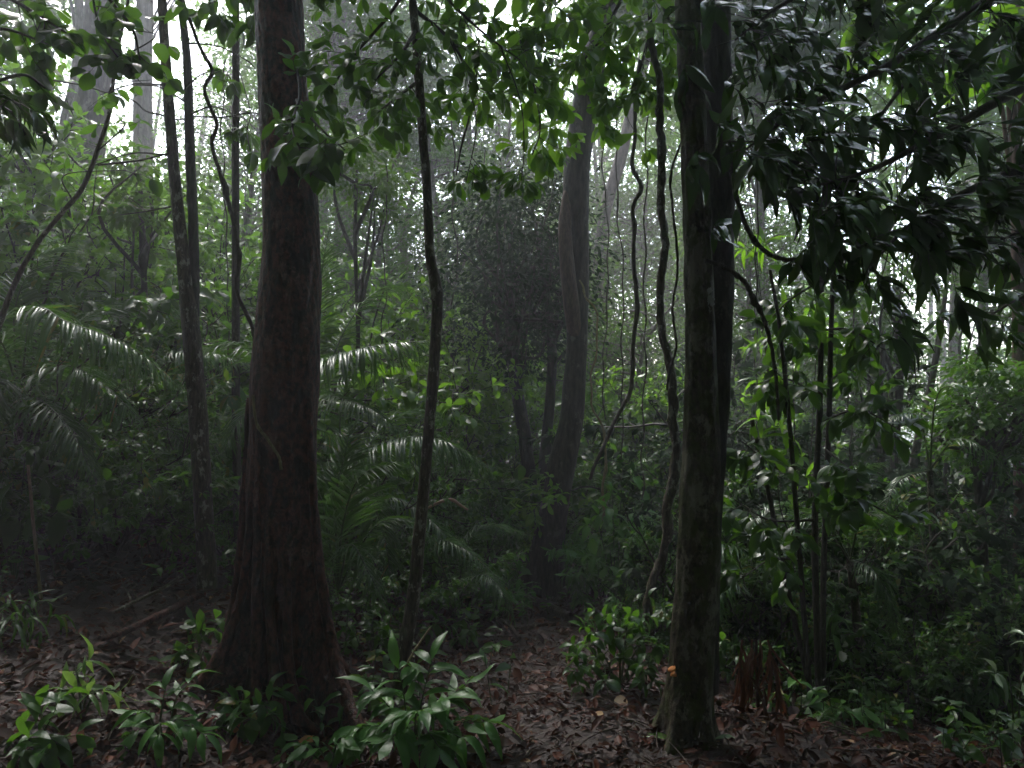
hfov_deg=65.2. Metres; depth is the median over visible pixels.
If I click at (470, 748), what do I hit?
fallen leaf
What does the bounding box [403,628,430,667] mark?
dry stalk
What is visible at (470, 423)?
bushy sapling
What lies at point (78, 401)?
narrow leaved shrub
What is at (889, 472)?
dark leaved shrub
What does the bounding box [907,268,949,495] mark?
misty sapling
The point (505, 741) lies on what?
fallen leaf
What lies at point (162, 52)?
leaning sapling
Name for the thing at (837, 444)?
fine leaved shrub
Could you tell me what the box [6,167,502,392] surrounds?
bushy sapling
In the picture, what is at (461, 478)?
fine leaved shrub
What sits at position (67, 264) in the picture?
bushy sapling
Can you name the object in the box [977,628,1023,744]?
striped leaf plant
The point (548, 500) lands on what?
bushy sapling
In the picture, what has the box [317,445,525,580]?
broadleaf shrub
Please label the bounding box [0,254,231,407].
broadleaf shrub
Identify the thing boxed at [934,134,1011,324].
tall tree
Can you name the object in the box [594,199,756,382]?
slim tree
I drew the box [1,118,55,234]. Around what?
slim tree
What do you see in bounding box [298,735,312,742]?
fallen leaf
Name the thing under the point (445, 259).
understorey tree
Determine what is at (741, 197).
tall tree
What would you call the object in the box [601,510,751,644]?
fine leaved shrub
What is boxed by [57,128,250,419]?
shaded pole tree
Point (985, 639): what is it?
fine leaved shrub
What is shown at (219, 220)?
bushy sapling
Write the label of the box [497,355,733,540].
bushy sapling
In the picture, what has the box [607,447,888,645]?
dark leaved shrub
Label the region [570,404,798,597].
fine leaved shrub
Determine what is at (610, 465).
fine leaved shrub
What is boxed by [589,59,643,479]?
liana
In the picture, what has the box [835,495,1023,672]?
dark leaved shrub
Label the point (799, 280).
woods
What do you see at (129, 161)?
liana
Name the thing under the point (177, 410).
broadleaf shrub
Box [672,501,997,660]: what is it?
broadleaf shrub
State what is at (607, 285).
liana
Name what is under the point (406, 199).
dense crowned tree
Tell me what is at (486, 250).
liana
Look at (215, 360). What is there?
palm
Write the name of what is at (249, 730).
seedling
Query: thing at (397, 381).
fine leaved shrub
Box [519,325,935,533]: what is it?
dark leaved shrub
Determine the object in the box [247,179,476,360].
understorey tree
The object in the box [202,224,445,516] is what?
palm
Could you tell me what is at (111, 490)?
broadleaf shrub
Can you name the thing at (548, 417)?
dark thin tree
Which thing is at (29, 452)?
broadleaf shrub
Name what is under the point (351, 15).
tall tree
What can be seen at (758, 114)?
tall tree
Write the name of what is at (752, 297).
liana
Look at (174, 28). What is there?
sky
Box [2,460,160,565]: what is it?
broadleaf shrub
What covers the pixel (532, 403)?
bushy sapling
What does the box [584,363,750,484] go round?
bushy sapling
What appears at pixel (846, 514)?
leafy sapling
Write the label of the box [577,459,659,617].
shrub
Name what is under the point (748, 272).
dense crowned tree
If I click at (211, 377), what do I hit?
fine leaved shrub
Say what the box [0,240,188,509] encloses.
palm
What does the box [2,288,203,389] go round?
broadleaf shrub
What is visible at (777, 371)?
understorey tree
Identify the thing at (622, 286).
liana
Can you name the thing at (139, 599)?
fallen branch
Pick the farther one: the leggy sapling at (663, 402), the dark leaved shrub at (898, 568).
the leggy sapling at (663, 402)
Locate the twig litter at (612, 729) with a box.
[0,507,1019,767]
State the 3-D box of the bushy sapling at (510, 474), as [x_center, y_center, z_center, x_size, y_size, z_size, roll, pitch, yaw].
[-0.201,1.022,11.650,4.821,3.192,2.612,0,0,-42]
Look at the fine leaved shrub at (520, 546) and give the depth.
7.36 m
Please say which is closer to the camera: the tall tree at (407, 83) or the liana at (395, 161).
the liana at (395, 161)
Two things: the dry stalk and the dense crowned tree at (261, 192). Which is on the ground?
the dense crowned tree at (261, 192)
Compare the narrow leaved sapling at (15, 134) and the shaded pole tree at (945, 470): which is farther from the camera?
the shaded pole tree at (945, 470)
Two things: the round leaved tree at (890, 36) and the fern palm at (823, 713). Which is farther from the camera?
the round leaved tree at (890, 36)
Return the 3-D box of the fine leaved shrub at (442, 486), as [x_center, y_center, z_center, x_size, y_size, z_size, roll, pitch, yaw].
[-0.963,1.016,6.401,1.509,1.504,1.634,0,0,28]
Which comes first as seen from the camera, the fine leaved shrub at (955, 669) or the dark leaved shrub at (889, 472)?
the fine leaved shrub at (955, 669)
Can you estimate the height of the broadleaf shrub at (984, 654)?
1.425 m
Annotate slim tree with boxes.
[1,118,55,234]
[139,45,347,273]
[200,35,413,296]
[349,115,531,355]
[422,101,626,313]
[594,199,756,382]
[678,195,846,411]
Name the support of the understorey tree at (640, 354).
on the ground
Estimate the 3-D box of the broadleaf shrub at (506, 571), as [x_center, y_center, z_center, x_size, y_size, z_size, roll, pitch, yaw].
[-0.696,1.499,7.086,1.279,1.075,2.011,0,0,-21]
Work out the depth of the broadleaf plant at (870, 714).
4.34 m
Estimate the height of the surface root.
0.052 m
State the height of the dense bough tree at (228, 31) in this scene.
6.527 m
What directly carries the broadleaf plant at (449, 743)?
on the ground
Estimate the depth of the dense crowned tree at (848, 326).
16.69 m
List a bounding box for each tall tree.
[0,0,135,48]
[171,0,480,296]
[220,0,464,300]
[348,0,590,303]
[496,77,682,296]
[597,0,943,380]
[613,121,808,319]
[821,0,1010,531]
[901,24,1010,289]
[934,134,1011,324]
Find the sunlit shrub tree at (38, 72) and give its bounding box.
[0,0,184,119]
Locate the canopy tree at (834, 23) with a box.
[498,0,928,100]
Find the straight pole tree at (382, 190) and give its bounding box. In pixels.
[313,115,422,426]
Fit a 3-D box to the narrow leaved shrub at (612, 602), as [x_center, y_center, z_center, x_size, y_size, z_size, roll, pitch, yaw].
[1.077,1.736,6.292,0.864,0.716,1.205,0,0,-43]
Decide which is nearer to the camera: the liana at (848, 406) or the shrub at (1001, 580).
the shrub at (1001, 580)
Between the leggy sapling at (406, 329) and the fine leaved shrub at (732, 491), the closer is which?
the fine leaved shrub at (732, 491)
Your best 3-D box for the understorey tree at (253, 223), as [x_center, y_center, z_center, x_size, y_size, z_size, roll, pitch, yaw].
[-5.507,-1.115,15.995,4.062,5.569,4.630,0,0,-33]
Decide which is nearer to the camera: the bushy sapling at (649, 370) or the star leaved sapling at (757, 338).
the star leaved sapling at (757, 338)
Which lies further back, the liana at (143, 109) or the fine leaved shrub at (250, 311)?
the fine leaved shrub at (250, 311)
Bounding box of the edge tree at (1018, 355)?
[990,3,1023,684]
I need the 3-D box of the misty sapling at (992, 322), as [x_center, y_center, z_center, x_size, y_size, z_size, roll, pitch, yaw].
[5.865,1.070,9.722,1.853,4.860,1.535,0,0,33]
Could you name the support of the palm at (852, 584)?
on the ground
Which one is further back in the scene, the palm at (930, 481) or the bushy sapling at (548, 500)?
the bushy sapling at (548, 500)
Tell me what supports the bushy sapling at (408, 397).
on the ground
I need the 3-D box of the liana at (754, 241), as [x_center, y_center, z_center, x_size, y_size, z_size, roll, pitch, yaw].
[1.307,-0.844,3.793,0.558,0.536,0.040,0,0,1]
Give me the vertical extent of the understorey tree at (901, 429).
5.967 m
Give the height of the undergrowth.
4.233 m
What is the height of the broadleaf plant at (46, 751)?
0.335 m
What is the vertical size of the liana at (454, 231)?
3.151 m
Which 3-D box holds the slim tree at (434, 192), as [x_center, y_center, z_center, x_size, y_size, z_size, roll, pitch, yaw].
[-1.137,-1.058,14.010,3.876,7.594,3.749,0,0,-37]
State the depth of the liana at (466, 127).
4.60 m
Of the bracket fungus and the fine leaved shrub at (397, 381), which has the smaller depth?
the bracket fungus
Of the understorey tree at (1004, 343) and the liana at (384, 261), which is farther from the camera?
the understorey tree at (1004, 343)
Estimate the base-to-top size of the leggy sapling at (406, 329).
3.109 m
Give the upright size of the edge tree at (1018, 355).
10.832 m
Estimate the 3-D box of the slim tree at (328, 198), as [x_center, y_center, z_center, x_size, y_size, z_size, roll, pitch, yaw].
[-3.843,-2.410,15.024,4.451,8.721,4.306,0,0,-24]
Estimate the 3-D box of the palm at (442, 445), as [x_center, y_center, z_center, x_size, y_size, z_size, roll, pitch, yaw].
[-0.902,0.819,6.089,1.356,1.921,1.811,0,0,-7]
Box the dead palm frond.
[725,639,802,721]
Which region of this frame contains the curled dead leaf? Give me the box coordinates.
[428,498,467,510]
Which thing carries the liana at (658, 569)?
hanging from the drooping tree at (544, 161)
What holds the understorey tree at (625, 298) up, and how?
on the ground
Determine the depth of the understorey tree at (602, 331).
14.64 m
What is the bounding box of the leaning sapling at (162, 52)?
[0,0,179,331]
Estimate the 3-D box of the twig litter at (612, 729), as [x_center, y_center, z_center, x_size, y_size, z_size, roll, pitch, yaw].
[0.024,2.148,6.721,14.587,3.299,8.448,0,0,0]
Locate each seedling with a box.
[149,606,225,677]
[205,671,297,752]
[335,594,398,657]
[425,595,482,649]
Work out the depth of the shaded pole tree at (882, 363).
8.58 m
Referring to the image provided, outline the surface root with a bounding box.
[98,593,200,640]
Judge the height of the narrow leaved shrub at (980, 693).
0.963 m
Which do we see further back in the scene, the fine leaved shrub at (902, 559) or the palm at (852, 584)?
the fine leaved shrub at (902, 559)
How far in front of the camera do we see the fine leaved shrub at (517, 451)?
9.08 m
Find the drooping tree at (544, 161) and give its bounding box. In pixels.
[447,0,677,182]
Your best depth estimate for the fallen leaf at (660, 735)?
3.53 m
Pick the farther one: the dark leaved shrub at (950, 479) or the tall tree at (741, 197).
the tall tree at (741, 197)
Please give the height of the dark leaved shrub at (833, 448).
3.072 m
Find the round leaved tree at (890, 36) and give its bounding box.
[840,0,1023,116]
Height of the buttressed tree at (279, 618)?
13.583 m
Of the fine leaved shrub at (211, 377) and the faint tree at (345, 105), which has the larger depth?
the faint tree at (345, 105)
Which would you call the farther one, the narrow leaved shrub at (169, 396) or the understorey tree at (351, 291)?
the understorey tree at (351, 291)
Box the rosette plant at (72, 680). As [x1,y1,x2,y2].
[40,634,146,721]
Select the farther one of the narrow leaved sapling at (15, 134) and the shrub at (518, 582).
the shrub at (518, 582)
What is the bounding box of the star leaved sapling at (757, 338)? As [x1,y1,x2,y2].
[734,151,865,663]
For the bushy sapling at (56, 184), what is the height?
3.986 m
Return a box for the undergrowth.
[0,485,1023,767]
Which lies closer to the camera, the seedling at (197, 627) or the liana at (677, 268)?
the seedling at (197, 627)
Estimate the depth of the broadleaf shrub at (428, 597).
5.36 m
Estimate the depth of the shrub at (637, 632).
4.17 m
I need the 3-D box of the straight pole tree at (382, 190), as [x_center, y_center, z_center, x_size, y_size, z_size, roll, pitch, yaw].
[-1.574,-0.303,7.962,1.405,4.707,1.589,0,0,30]
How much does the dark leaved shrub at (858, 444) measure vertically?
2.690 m
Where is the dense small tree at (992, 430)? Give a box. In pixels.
[895,343,1023,699]
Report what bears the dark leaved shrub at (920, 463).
on the ground
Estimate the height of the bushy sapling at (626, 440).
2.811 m
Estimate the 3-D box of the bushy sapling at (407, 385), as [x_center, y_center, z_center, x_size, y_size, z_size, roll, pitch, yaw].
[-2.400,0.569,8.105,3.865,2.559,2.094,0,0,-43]
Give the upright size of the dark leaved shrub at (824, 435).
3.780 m
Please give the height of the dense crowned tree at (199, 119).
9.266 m
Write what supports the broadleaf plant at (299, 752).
on the ground
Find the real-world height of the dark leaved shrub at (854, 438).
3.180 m
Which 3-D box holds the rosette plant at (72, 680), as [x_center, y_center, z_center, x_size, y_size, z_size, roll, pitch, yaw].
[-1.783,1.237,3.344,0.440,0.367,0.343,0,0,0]
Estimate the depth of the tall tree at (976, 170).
14.96 m
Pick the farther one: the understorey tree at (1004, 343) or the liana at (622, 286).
the understorey tree at (1004, 343)
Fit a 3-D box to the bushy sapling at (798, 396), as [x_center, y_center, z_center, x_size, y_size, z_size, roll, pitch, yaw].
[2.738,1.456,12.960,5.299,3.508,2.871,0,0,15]
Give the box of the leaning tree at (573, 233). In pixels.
[520,0,615,601]
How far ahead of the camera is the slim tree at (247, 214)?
11.86 m
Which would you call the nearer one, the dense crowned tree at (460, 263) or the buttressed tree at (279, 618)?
the buttressed tree at (279, 618)
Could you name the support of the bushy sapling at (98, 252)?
on the ground
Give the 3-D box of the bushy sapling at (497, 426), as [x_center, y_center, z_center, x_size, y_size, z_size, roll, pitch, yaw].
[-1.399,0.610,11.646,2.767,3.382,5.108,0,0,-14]
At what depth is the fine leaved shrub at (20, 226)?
5.99 m
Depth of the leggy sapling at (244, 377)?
8.46 m
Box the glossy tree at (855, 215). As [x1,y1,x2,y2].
[662,0,1023,380]
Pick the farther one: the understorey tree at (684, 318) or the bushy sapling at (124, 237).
the understorey tree at (684, 318)
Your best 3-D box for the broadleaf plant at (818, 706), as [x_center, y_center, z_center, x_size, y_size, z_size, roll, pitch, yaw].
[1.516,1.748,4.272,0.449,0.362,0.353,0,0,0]
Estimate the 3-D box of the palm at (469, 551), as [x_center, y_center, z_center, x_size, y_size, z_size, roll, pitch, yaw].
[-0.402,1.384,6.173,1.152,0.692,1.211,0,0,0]
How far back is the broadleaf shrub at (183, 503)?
5.29 m
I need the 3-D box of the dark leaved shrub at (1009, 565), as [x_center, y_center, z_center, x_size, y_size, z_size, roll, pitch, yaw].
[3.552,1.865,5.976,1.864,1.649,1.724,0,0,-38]
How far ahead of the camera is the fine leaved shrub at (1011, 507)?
7.59 m
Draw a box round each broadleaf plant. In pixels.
[4,684,103,767]
[107,663,226,767]
[271,732,375,767]
[313,630,520,767]
[751,677,834,724]
[831,688,890,733]
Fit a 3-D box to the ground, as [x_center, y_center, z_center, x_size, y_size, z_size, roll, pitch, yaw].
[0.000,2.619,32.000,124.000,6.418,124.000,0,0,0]
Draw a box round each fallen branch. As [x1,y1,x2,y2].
[111,570,202,613]
[497,618,520,639]
[514,620,594,629]
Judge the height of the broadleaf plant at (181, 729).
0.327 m
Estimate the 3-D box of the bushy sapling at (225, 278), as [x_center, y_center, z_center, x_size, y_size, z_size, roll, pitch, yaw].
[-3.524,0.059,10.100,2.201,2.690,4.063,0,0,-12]
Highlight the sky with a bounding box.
[0,0,1012,427]
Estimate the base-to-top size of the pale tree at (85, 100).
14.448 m
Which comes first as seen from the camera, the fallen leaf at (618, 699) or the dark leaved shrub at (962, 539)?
the fallen leaf at (618, 699)
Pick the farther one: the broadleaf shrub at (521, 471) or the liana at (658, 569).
the broadleaf shrub at (521, 471)
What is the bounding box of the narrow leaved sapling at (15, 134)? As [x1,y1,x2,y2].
[0,83,58,158]
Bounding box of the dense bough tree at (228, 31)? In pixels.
[164,0,260,556]
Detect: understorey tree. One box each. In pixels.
[2,149,117,263]
[202,192,333,293]
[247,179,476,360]
[321,192,435,351]
[351,234,542,448]
[381,180,611,430]
[425,198,683,446]
[529,252,684,472]
[531,290,733,490]
[556,225,683,441]
[630,289,806,418]
[731,304,857,457]
[732,299,918,450]
[807,380,934,461]
[894,311,1012,531]
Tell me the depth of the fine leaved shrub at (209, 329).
7.88 m
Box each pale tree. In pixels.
[46,0,83,236]
[55,0,111,241]
[132,0,175,226]
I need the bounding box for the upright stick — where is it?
[26,465,42,599]
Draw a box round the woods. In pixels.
[1,0,1012,514]
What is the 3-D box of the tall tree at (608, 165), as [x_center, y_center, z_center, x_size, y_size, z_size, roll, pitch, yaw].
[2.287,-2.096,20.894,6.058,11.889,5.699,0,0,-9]
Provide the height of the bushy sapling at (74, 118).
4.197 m
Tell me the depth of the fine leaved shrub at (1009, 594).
6.17 m
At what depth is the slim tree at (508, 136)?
17.66 m
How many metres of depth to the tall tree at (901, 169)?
16.85 m
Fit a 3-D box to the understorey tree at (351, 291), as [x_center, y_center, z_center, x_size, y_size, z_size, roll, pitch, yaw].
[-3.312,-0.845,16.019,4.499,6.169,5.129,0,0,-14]
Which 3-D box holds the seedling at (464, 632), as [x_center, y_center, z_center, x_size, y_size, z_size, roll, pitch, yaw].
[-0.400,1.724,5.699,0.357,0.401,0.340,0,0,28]
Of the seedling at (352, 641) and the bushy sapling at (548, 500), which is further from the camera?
the bushy sapling at (548, 500)
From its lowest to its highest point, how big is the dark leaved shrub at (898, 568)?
1.552 m
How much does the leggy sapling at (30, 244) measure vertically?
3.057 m
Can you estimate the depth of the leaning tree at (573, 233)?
7.88 m
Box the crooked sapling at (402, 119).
[306,0,564,692]
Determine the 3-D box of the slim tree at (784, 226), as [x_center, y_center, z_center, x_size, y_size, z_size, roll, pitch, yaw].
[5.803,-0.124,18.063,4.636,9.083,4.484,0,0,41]
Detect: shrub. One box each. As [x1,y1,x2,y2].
[0,155,174,444]
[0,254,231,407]
[0,299,160,407]
[0,300,220,520]
[0,354,181,504]
[0,358,244,517]
[0,384,243,516]
[1,360,227,560]
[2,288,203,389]
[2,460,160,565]
[4,292,248,511]
[8,316,243,524]
[8,403,241,548]
[47,223,373,464]
[63,397,238,556]
[68,360,225,509]
[68,436,240,563]
[146,350,446,542]
[148,261,369,475]
[211,446,408,567]
[317,359,486,528]
[317,393,480,569]
[317,419,496,604]
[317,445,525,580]
[318,382,522,579]
[322,532,473,622]
[368,492,532,611]
[395,487,530,611]
[404,479,541,579]
[407,393,619,558]
[448,443,737,605]
[467,427,588,580]
[473,547,541,614]
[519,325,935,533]
[559,588,668,697]
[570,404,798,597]
[571,421,679,594]
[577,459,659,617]
[587,561,728,647]
[597,420,927,601]
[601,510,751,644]
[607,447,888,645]
[617,432,876,586]
[618,446,869,570]
[628,411,928,569]
[633,451,926,718]
[633,477,918,674]
[652,556,841,683]
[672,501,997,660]
[679,364,918,487]
[721,533,874,681]
[724,574,1004,711]
[730,474,938,677]
[731,372,967,516]
[746,485,1017,678]
[753,412,972,516]
[761,400,974,538]
[768,473,1023,725]
[780,461,1013,675]
[784,580,988,723]
[827,522,1023,693]
[831,610,1019,741]
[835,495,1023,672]
[842,429,1023,711]
[852,429,1012,548]
[858,532,1023,716]
[869,487,1023,733]
[873,466,1023,678]
[887,468,971,516]
[889,541,1023,738]
[898,592,1023,738]
[908,450,1012,596]
[913,464,1012,592]
[916,560,1023,717]
[924,515,1023,701]
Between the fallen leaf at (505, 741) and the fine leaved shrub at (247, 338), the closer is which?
the fallen leaf at (505, 741)
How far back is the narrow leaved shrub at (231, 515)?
6.74 m
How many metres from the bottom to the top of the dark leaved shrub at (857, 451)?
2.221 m
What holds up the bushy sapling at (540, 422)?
on the ground
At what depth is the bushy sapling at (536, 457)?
12.36 m
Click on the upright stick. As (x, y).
(34, 534)
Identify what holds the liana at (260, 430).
attached to the buttressed tree at (279, 618)
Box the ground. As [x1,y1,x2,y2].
[0,426,1022,767]
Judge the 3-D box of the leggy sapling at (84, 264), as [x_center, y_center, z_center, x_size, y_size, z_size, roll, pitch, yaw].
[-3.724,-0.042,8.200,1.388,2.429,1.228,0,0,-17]
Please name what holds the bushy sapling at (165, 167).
on the ground
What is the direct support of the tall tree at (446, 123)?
on the ground
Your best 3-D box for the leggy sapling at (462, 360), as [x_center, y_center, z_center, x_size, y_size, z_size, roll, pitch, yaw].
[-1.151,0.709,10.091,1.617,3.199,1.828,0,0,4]
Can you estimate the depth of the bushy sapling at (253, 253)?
10.48 m
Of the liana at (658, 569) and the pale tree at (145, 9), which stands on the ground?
the pale tree at (145, 9)
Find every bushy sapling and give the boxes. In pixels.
[0,58,350,329]
[0,71,353,380]
[0,120,405,354]
[0,138,207,322]
[0,170,177,378]
[1,164,336,442]
[5,151,262,279]
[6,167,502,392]
[6,237,350,388]
[95,221,445,515]
[170,318,455,539]
[203,268,257,350]
[206,246,545,442]
[215,309,537,529]
[247,273,504,534]
[322,263,612,460]
[354,323,520,484]
[401,323,561,494]
[472,346,622,526]
[484,336,606,546]
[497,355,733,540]
[504,362,684,601]
[581,390,736,495]
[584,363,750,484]
[747,368,859,469]
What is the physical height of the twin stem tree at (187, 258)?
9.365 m
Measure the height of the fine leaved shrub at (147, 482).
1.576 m
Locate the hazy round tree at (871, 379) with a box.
[755,297,1002,467]
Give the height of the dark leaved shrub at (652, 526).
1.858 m
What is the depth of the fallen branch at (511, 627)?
6.48 m
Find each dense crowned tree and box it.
[0,0,134,239]
[118,38,332,240]
[200,143,360,287]
[326,129,485,334]
[408,161,624,461]
[553,172,745,433]
[625,194,863,442]
[766,259,956,463]
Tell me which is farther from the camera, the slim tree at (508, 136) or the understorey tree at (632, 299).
the slim tree at (508, 136)
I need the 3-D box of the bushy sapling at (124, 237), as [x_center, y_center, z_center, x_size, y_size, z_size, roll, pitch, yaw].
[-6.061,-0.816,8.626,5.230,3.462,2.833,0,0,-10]
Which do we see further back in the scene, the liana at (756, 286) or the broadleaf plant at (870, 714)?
the liana at (756, 286)
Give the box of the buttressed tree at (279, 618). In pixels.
[100,0,398,766]
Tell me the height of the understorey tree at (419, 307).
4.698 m
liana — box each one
[0,74,250,120]
[98,152,169,165]
[182,0,254,337]
[217,59,229,412]
[252,395,282,469]
[351,115,413,209]
[380,165,387,377]
[448,121,457,389]
[456,40,479,174]
[479,150,487,418]
[579,280,607,520]
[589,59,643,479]
[601,145,609,419]
[615,90,624,459]
[640,114,648,497]
[642,37,680,624]
[666,141,680,389]
[705,259,779,420]
[729,159,843,262]
[751,150,758,455]
[847,307,854,465]
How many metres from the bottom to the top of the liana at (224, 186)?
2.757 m
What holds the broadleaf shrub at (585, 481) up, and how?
on the ground
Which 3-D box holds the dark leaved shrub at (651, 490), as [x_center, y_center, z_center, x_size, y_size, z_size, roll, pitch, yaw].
[2.559,1.560,7.745,2.505,2.396,2.709,0,0,45]
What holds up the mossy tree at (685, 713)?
on the ground
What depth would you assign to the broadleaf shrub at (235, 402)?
6.70 m
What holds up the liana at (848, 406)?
hanging from the dark tree at (718, 73)
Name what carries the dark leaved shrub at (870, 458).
on the ground
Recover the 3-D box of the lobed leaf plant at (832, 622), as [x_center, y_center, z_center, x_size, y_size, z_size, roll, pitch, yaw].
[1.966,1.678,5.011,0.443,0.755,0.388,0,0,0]
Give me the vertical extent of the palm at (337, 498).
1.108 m
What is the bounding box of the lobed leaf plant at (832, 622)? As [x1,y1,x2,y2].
[794,598,855,700]
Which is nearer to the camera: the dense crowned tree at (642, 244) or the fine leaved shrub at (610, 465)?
the fine leaved shrub at (610, 465)
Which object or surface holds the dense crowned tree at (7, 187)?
on the ground
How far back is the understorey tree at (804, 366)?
14.14 m
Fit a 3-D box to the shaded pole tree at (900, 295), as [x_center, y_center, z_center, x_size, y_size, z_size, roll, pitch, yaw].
[4.375,0.690,9.098,2.822,5.334,2.706,0,0,0]
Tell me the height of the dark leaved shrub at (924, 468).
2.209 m
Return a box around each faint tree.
[323,0,377,309]
[588,6,668,376]
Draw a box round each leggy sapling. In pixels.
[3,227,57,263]
[82,259,213,376]
[200,262,342,390]
[320,277,429,528]
[363,319,479,423]
[592,367,684,475]
[728,372,807,479]
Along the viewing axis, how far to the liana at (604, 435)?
7.38 m
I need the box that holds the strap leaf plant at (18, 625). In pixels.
[0,587,75,653]
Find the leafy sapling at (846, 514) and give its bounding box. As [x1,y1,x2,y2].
[720,103,940,719]
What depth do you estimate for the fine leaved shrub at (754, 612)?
5.46 m
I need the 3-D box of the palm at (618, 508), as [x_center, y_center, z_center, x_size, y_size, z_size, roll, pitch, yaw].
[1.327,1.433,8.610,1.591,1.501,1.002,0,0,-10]
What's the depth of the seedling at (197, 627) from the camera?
4.01 m
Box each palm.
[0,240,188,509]
[57,290,249,542]
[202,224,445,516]
[317,368,492,595]
[317,426,442,626]
[401,510,532,628]
[569,447,678,591]
[719,500,838,627]
[782,462,935,705]
[801,705,861,739]
[871,382,1014,714]
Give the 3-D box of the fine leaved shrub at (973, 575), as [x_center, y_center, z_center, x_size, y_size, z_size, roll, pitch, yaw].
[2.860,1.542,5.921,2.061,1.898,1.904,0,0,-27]
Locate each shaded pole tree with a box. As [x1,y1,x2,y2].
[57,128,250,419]
[769,210,1010,502]
[877,330,886,477]
[941,401,951,537]
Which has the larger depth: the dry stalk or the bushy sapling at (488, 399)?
the bushy sapling at (488, 399)
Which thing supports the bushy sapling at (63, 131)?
on the ground
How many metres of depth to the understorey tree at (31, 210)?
17.03 m
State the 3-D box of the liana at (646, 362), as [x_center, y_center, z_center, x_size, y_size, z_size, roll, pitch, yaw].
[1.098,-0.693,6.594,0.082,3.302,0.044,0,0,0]
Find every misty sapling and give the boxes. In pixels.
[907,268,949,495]
[919,278,1011,480]
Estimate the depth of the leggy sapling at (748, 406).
10.64 m
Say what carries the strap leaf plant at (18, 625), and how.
on the ground
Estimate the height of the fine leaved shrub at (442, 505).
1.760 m
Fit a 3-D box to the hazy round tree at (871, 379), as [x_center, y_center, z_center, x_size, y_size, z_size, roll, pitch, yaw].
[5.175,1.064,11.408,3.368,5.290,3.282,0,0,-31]
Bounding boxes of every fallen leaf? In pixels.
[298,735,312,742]
[467,745,485,752]
[491,736,513,745]
[614,695,627,703]
[645,732,666,738]
[715,734,734,738]
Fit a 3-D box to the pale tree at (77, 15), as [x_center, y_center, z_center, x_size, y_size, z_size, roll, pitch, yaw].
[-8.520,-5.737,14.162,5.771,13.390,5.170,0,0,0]
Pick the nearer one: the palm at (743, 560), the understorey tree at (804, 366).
the palm at (743, 560)
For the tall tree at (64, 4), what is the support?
on the ground
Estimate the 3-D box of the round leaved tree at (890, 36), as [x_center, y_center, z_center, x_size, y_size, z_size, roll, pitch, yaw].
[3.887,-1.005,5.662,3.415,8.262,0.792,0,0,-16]
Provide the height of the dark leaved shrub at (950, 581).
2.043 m
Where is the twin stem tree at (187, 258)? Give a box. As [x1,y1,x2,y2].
[86,0,258,592]
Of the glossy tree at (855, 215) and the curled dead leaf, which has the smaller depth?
the glossy tree at (855, 215)
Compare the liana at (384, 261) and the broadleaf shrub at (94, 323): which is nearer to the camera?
the broadleaf shrub at (94, 323)
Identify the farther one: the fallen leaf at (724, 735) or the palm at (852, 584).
the palm at (852, 584)
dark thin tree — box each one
[368,143,648,562]
[432,144,638,490]
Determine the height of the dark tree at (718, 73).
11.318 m
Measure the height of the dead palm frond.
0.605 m
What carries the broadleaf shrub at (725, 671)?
on the ground
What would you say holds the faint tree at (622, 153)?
on the ground
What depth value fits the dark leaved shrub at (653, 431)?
7.88 m
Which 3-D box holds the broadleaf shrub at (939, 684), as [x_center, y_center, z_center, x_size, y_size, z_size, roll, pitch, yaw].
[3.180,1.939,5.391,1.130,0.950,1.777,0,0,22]
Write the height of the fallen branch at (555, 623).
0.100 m
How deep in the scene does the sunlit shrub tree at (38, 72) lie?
3.62 m
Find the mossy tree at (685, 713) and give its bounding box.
[647,0,720,754]
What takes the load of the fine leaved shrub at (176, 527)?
on the ground
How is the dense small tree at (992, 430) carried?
on the ground
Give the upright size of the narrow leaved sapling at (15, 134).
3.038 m
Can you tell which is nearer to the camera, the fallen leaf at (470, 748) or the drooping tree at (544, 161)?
the fallen leaf at (470, 748)
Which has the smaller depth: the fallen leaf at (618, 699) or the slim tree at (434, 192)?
the fallen leaf at (618, 699)
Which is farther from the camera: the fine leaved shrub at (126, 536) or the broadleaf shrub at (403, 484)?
the broadleaf shrub at (403, 484)
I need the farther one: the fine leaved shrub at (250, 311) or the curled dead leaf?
the fine leaved shrub at (250, 311)
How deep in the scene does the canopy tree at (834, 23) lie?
13.86 m
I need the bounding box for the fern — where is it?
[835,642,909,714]
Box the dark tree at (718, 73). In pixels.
[701,0,734,695]
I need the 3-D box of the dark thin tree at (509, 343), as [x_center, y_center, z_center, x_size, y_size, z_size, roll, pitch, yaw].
[0.041,-0.080,8.883,2.836,5.164,2.789,0,0,20]
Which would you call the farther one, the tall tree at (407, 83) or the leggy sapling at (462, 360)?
the tall tree at (407, 83)
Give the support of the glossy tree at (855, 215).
on the ground
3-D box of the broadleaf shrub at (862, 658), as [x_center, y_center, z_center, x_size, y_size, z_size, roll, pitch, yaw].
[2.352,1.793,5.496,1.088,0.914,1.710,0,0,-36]
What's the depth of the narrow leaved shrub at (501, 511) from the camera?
8.09 m
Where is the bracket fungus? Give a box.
[668,666,676,676]
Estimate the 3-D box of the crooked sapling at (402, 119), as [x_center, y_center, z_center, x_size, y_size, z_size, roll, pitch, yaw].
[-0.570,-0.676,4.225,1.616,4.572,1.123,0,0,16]

